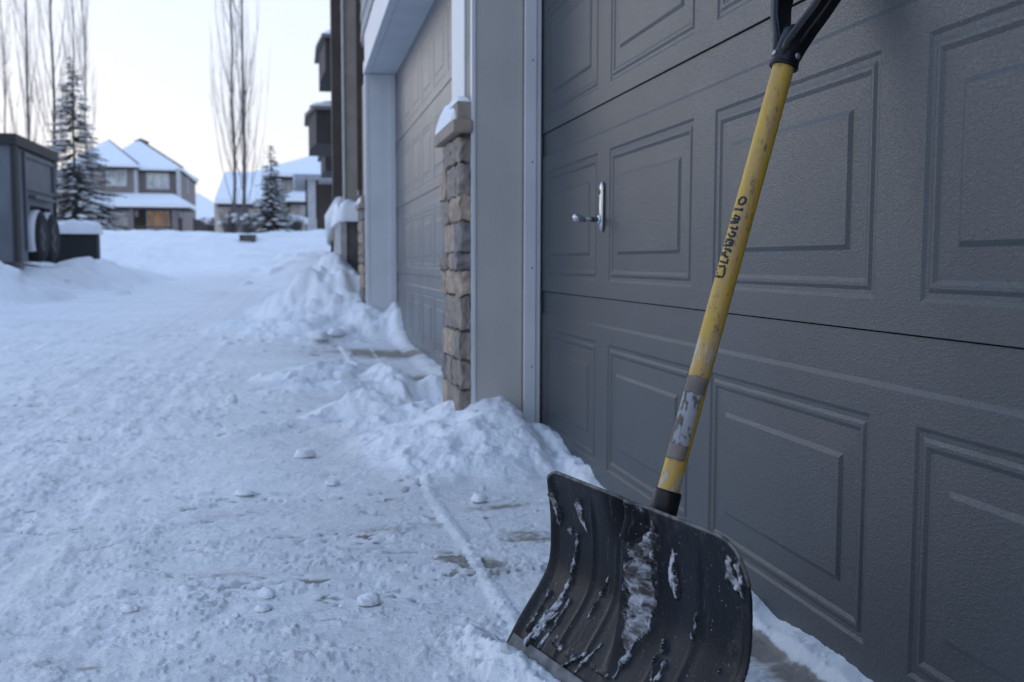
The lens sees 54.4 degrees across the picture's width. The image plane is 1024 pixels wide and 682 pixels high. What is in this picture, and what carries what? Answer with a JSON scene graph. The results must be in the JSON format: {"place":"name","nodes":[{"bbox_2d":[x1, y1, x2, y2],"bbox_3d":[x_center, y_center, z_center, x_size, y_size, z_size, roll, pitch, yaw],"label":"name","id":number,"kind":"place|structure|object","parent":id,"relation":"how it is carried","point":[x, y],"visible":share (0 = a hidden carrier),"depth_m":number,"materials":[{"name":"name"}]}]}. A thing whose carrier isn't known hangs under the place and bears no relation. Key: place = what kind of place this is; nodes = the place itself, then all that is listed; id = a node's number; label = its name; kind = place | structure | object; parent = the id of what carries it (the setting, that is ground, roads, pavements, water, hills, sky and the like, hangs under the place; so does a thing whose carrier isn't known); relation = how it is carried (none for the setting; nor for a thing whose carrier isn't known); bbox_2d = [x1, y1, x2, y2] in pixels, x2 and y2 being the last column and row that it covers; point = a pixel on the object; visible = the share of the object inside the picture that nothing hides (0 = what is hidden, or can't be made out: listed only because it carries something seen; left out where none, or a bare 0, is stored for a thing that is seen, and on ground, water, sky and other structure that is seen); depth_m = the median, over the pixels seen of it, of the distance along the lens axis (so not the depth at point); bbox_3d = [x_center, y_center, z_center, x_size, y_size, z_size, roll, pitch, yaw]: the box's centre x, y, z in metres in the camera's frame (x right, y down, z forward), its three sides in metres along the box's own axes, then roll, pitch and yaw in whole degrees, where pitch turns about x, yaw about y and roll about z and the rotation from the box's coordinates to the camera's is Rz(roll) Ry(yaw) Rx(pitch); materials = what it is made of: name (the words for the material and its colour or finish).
{"place":"outdoors","nodes":[
{"label":"outdoors","id":0,"kind":"place"},
{"bbox_2d":[0,0,330,210],"label":"sky","id":1,"kind":"structure","parent":0,"point":[152,69],"materials":[{"name":"white"}]},
{"bbox_2d":[0,229,873,681],"bbox_3d":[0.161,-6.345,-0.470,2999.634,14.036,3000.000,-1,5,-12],"label":"snowy ground","id":2,"kind":"structure","parent":0,"point":[136,451],"depth_m":2.55,"materials":[{"name":"white snow"}]},
{"bbox_2d":[0,0,20,132],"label":"poplar tree","id":3,"kind":"object","parent":2,"relation":"on","point":[4,67],"visible":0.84,"depth_m":58.18,"materials":[{"name":"brown plant"}]},
{"bbox_2d":[0,0,50,145],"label":"poplar tree","id":4,"kind":"object","parent":2,"relation":"on","point":[27,99],"visible":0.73,"depth_m":45.65,"materials":[{"name":"brown plant"}]},
{"bbox_2d":[0,133,59,261],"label":"utility trailer","id":5,"kind":"object","parent":2,"relation":"on","point":[29,229],"visible":1,"depth_m":15.09,"materials":[{"name":"metal"}]},
{"bbox_2d":[17,0,76,214],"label":"poplar tree","id":6,"kind":"object","parent":2,"relation":"on","point":[49,8],"visible":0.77,"depth_m":42.81,"materials":[{"name":"brown plant"}]},
{"bbox_2d":[51,1,95,209],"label":"poplar tree","id":7,"kind":"object","parent":2,"relation":"on","point":[79,149],"visible":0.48,"depth_m":57.08,"materials":[{"name":"brown plant"}]},
{"bbox_2d":[51,219,103,263],"bbox_3d":[-8.287,-1.857,18.821,0.991,0.872,0.550,-1,5,-12],"label":"storage box","id":8,"kind":"object","parent":2,"relation":"on","point":[78,239],"visible":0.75,"depth_m":18.62,"materials":[{"name":"black plastic"}]},
{"bbox_2d":[71,0,97,197],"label":"poplar tree","id":9,"kind":"object","parent":2,"relation":"on","point":[85,67],"visible":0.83,"depth_m":55.34,"materials":[{"name":"brown plant"}]},
{"bbox_2d":[44,57,129,230],"bbox_3d":[-16.538,-7.209,37.857,3.790,7.200,3.827,-4,6,-42],"label":"spruce tree","id":10,"kind":"object","parent":2,"relation":"on","point":[88,209],"visible":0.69,"depth_m":37.80,"materials":[{"name":"green plant"}]},
{"bbox_2d":[101,219,116,229],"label":"bare shrub","id":11,"kind":"object","parent":2,"relation":"on","point":[114,225],"visible":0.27,"depth_m":56.10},
{"bbox_2d":[121,604,133,612],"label":"snow lump","id":12,"kind":"object","parent":2,"relation":"on","point":[127,608],"visible":1,"depth_m":1.79,"materials":[{"name":"white snow"}]},
{"bbox_2d":[62,138,198,230],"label":"two storey house","id":13,"kind":"structure","parent":2,"relation":"on","point":[155,187],"depth_m":75.36,"materials":[{"name":"beige paint"}]},
{"bbox_2d":[106,169,126,185],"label":"window","id":14,"kind":"structure","parent":13,"relation":"in","point":[119,177],"depth_m":74.71,"materials":[{"name":"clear glass"}]},
{"bbox_2d":[110,210,127,228],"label":"window","id":15,"kind":"structure","parent":13,"relation":"in","point":[123,221],"depth_m":74.97,"materials":[{"name":"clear glass"}]},
{"bbox_2d":[146,172,169,189],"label":"window","id":16,"kind":"structure","parent":13,"relation":"in","point":[153,180],"depth_m":76.00,"materials":[{"name":"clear glass"}]},
{"bbox_2d":[146,211,169,229],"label":"window","id":17,"kind":"structure","parent":13,"relation":"in","point":[153,218],"depth_m":75.52,"materials":[{"name":"brown glass"}]},
{"bbox_2d":[186,177,188,193],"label":"window","id":18,"kind":"structure","parent":13,"relation":"in","point":[187,182],"depth_m":80.21,"materials":[{"name":"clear glass"}]},
{"bbox_2d":[193,218,213,230],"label":"board fence","id":19,"kind":"object","parent":2,"relation":"on","point":[195,225],"visible":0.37,"depth_m":66.66,"materials":[{"name":"brown"}]},
{"bbox_2d":[195,193,213,227],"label":"distant house","id":20,"kind":"structure","parent":2,"relation":"on","point":[205,207],"depth_m":115.87,"materials":[{"name":"beige paint"}]},
{"bbox_2d":[200,218,214,231],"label":"bare shrub","id":21,"kind":"object","parent":2,"relation":"on","point":[210,222],"visible":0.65,"depth_m":58.98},
{"bbox_2d":[217,208,242,232],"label":"bare shrub","id":22,"kind":"object","parent":2,"relation":"on","point":[233,218],"visible":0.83,"depth_m":41.11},
{"bbox_2d":[207,0,254,227],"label":"poplar tree","id":23,"kind":"object","parent":2,"relation":"on","point":[230,84],"visible":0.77,"depth_m":43.84,"materials":[{"name":"brown plant"}]},
{"bbox_2d":[225,393,237,403],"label":"snow lump","id":24,"kind":"object","parent":2,"relation":"on","point":[231,398],"visible":0.95,"depth_m":4.46,"materials":[{"name":"white snow"}]},
{"bbox_2d":[232,612,239,617],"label":"snow lump","id":25,"kind":"object","parent":2,"relation":"on","point":[236,614],"visible":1,"depth_m":1.77,"materials":[{"name":"white snow"}]},
{"bbox_2d":[210,0,269,232],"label":"poplar tree","id":26,"kind":"object","parent":2,"relation":"on","point":[243,137],"visible":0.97,"depth_m":42.09,"materials":[{"name":"brown plant"}]},
{"bbox_2d":[235,488,254,495],"bbox_3d":[-0.730,0.411,2.718,0.053,0.015,0.054,-1,5,-12],"label":"snow lump","id":27,"kind":"object","parent":2,"relation":"on","point":[242,492],"visible":1,"depth_m":2.70,"materials":[{"name":"white snow"}]},
{"bbox_2d":[239,235,256,241],"bbox_3d":[-7.879,-2.734,29.708,0.500,0.860,0.560,-1,5,-12],"label":"concrete planter","id":28,"kind":"object","parent":2,"relation":"on","point":[248,238],"visible":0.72,"depth_m":29.44,"materials":[{"name":"grey concrete"}]},
{"bbox_2d":[236,212,260,233],"bbox_3d":[-10.165,-4.492,38.515,0.965,1.003,0.904,-1,5,-12],"label":"bare shrub","id":29,"kind":"object","parent":2,"relation":"on","point":[248,222],"visible":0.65,"depth_m":38.42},
{"bbox_2d":[255,603,272,611],"bbox_3d":[-0.453,0.485,1.814,0.032,0.011,0.032,-1,5,-12],"label":"snow lump","id":30,"kind":"object","parent":2,"relation":"on","point":[265,607],"visible":1,"depth_m":1.80,"materials":[{"name":"white snow"}]},
{"bbox_2d":[257,586,274,598],"bbox_3d":[-0.467,0.478,1.893,0.034,0.020,0.034,-1,5,-12],"label":"snow lump","id":31,"kind":"object","parent":2,"relation":"on","point":[266,592],"visible":1,"depth_m":1.88,"materials":[{"name":"white snow"}]},
{"bbox_2d":[214,156,320,232],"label":"cream house","id":32,"kind":"structure","parent":2,"relation":"on","point":[295,203],"depth_m":56.79,"materials":[{"name":"paint"}]},
{"bbox_2d":[231,208,248,232],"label":"wing door","id":33,"kind":"structure","parent":32,"relation":"in","point":[238,209],"depth_m":53.76,"materials":[{"name":"beige paint"}]},
{"bbox_2d":[272,180,289,199],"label":"window","id":34,"kind":"structure","parent":32,"relation":"in","point":[286,183],"depth_m":59.90,"materials":[{"name":"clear glass"}]},
{"bbox_2d":[299,205,305,216],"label":"window","id":35,"kind":"structure","parent":32,"relation":"in","point":[302,208],"depth_m":58.79,"materials":[{"name":"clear glass"}]},
{"bbox_2d":[247,145,296,232],"bbox_3d":[-7.707,-4.592,31.913,1.804,3.350,1.666,1,5,7],"label":"spruce tree","id":36,"kind":"object","parent":2,"relation":"on","point":[266,213],"visible":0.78,"depth_m":31.76,"materials":[{"name":"green plant"}]},
{"bbox_2d":[283,213,299,229],"bbox_3d":[-8.601,-4.578,38.808,0.949,0.902,0.924,-1,5,-12],"label":"bare shrub","id":37,"kind":"object","parent":2,"relation":"on","point":[291,214],"visible":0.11,"depth_m":38.82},
{"bbox_2d":[289,215,308,230],"bbox_3d":[-7.136,-3.872,33.028,0.644,0.605,0.631,3,5,30],"label":"bare shrub","id":38,"kind":"object","parent":2,"relation":"on","point":[298,221],"visible":0.77,"depth_m":32.95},
{"bbox_2d":[294,448,315,457],"bbox_3d":[-0.679,0.366,3.256,0.068,0.028,0.072,2,5,22],"label":"snow lump","id":39,"kind":"object","parent":2,"relation":"on","point":[305,453],"visible":1,"depth_m":3.23,"materials":[{"name":"white snow"}]},
{"bbox_2d":[208,252,402,340],"bbox_3d":[-1.600,-0.547,10.151,2.755,0.711,4.867,-1,5,-12],"label":"snow pile","id":40,"kind":"object","parent":2,"relation":"on","point":[322,294],"visible":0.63,"depth_m":8.53,"materials":[{"name":"white snow"}]},
{"bbox_2d":[327,328,344,335],"bbox_3d":[-1.393,-0.072,7.877,0.141,0.064,0.140,-1,5,-12],"label":"snow lump","id":41,"kind":"object","parent":40,"relation":"on","point":[336,332],"visible":0.95,"depth_m":7.82,"materials":[{"name":"white snow"}]},
{"bbox_2d":[293,169,331,230],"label":"neighbour house","id":42,"kind":"structure","parent":2,"relation":"on","point":[318,188],"depth_m":35.10,"materials":[{"name":"white"}]},
{"bbox_2d":[304,29,331,177],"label":"bay townhouse","id":43,"kind":"structure","parent":2,"relation":"on","point":[317,120],"depth_m":17.97,"materials":[{"name":"grey"}]},
{"bbox_2d":[304,101,331,156],"bbox_3d":[-3.161,-4.096,19.103,1.595,0.891,2.400,-1,5,-12],"label":"bay window","id":44,"kind":"structure","parent":43,"relation":"in","point":[317,119],"depth_m":17.98,"materials":[{"name":"beige paint"}]},
{"bbox_2d":[314,29,330,91],"bbox_3d":[-2.864,-5.165,18.159,1.411,0.899,2.400,-1,5,-12],"label":"bay window","id":45,"kind":"structure","parent":43,"relation":"in","point":[322,49],"depth_m":17.48,"materials":[{"name":"beige paint"}]},
{"bbox_2d":[317,156,331,177],"bbox_3d":[-4.130,-4.460,25.021,1.440,0.566,2.400,-1,5,-12],"label":"bay window","id":46,"kind":"structure","parent":43,"relation":"in","point":[326,162],"depth_m":24.28,"materials":[{"name":"beige paint"}]},
{"bbox_2d":[308,330,328,339],"bbox_3d":[-1.493,-0.046,7.719,0.166,0.077,0.155,4,6,40],"label":"snow lump","id":47,"kind":"object","parent":2,"relation":"on","point":[318,335],"visible":1,"depth_m":7.66,"materials":[{"name":"white snow"}]},
{"bbox_2d":[325,479,339,485],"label":"snow lump","id":48,"kind":"object","parent":2,"relation":"on","point":[331,482],"visible":1,"depth_m":2.81,"materials":[{"name":"white snow"}]},
{"bbox_2d":[264,360,412,390],"bbox_3d":[-0.927,0.162,5.298,0.789,0.108,1.000,-1,5,-12],"label":"snow pile","id":49,"kind":"object","parent":2,"relation":"on","point":[289,378],"visible":0.94,"depth_m":5.21,"materials":[{"name":"white snow"}]},
{"bbox_2d":[256,373,442,430],"bbox_3d":[-0.445,0.225,4.104,0.776,0.161,1.057,2,5,20],"label":"snow pile","id":50,"kind":"object","parent":2,"relation":"on","point":[393,399],"visible":0.62,"depth_m":3.99,"materials":[{"name":"white snow"}]},
{"bbox_2d":[330,0,373,272],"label":"porch townhouse","id":51,"kind":"structure","parent":2,"relation":"on","point":[347,61],"depth_m":10.09,"materials":[{"name":"wood"}]},
{"bbox_2d":[325,196,342,251],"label":"snow","id":52,"kind":"structure","parent":51,"relation":"attached to","point":[330,234],"depth_m":11.39,"materials":[{"name":"snow"}]},
{"bbox_2d":[357,592,379,606],"bbox_3d":[-0.267,0.480,1.858,0.043,0.021,0.050,-1,5,-12],"label":"snow lump","id":53,"kind":"object","parent":2,"relation":"on","point":[368,599],"visible":1,"depth_m":1.84,"materials":[{"name":"white snow"}]},
{"bbox_2d":[356,396,583,478],"bbox_3d":[-0.056,0.269,3.415,0.937,0.196,1.145,-1,5,-12],"label":"snow pile","id":54,"kind":"object","parent":2,"relation":"on","point":[500,437],"visible":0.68,"depth_m":3.11,"materials":[{"name":"white snow"}]},
{"bbox_2d":[471,492,487,502],"bbox_3d":[-0.088,0.419,2.667,0.046,0.023,0.045,-1,5,-12],"label":"snow lump","id":55,"kind":"object","parent":2,"relation":"on","point":[476,497],"visible":1,"depth_m":2.65,"materials":[{"name":"white snow"}]},
{"bbox_2d":[506,0,840,681],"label":"snow shovel","id":56,"kind":"object","parent":2,"relation":"on","point":[657,589],"visible":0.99,"depth_m":1.45,"materials":[{"name":"black plastic"}]},
{"bbox_2d":[355,0,1023,681],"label":"townhouse","id":57,"kind":"structure","parent":2,"relation":"on","point":[545,202],"depth_m":1.81,"materials":[{"name":"grey paint"}]},
{"bbox_2d":[395,0,451,365],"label":"garage door","id":58,"kind":"structure","parent":57,"relation":"in","point":[423,80],"depth_m":6.66,"materials":[{"name":"grey paint"}]},
{"bbox_2d":[540,0,1023,681],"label":"garage door","id":59,"kind":"structure","parent":57,"relation":"in","point":[858,442],"depth_m":1.60,"materials":[{"name":"grey paint"}]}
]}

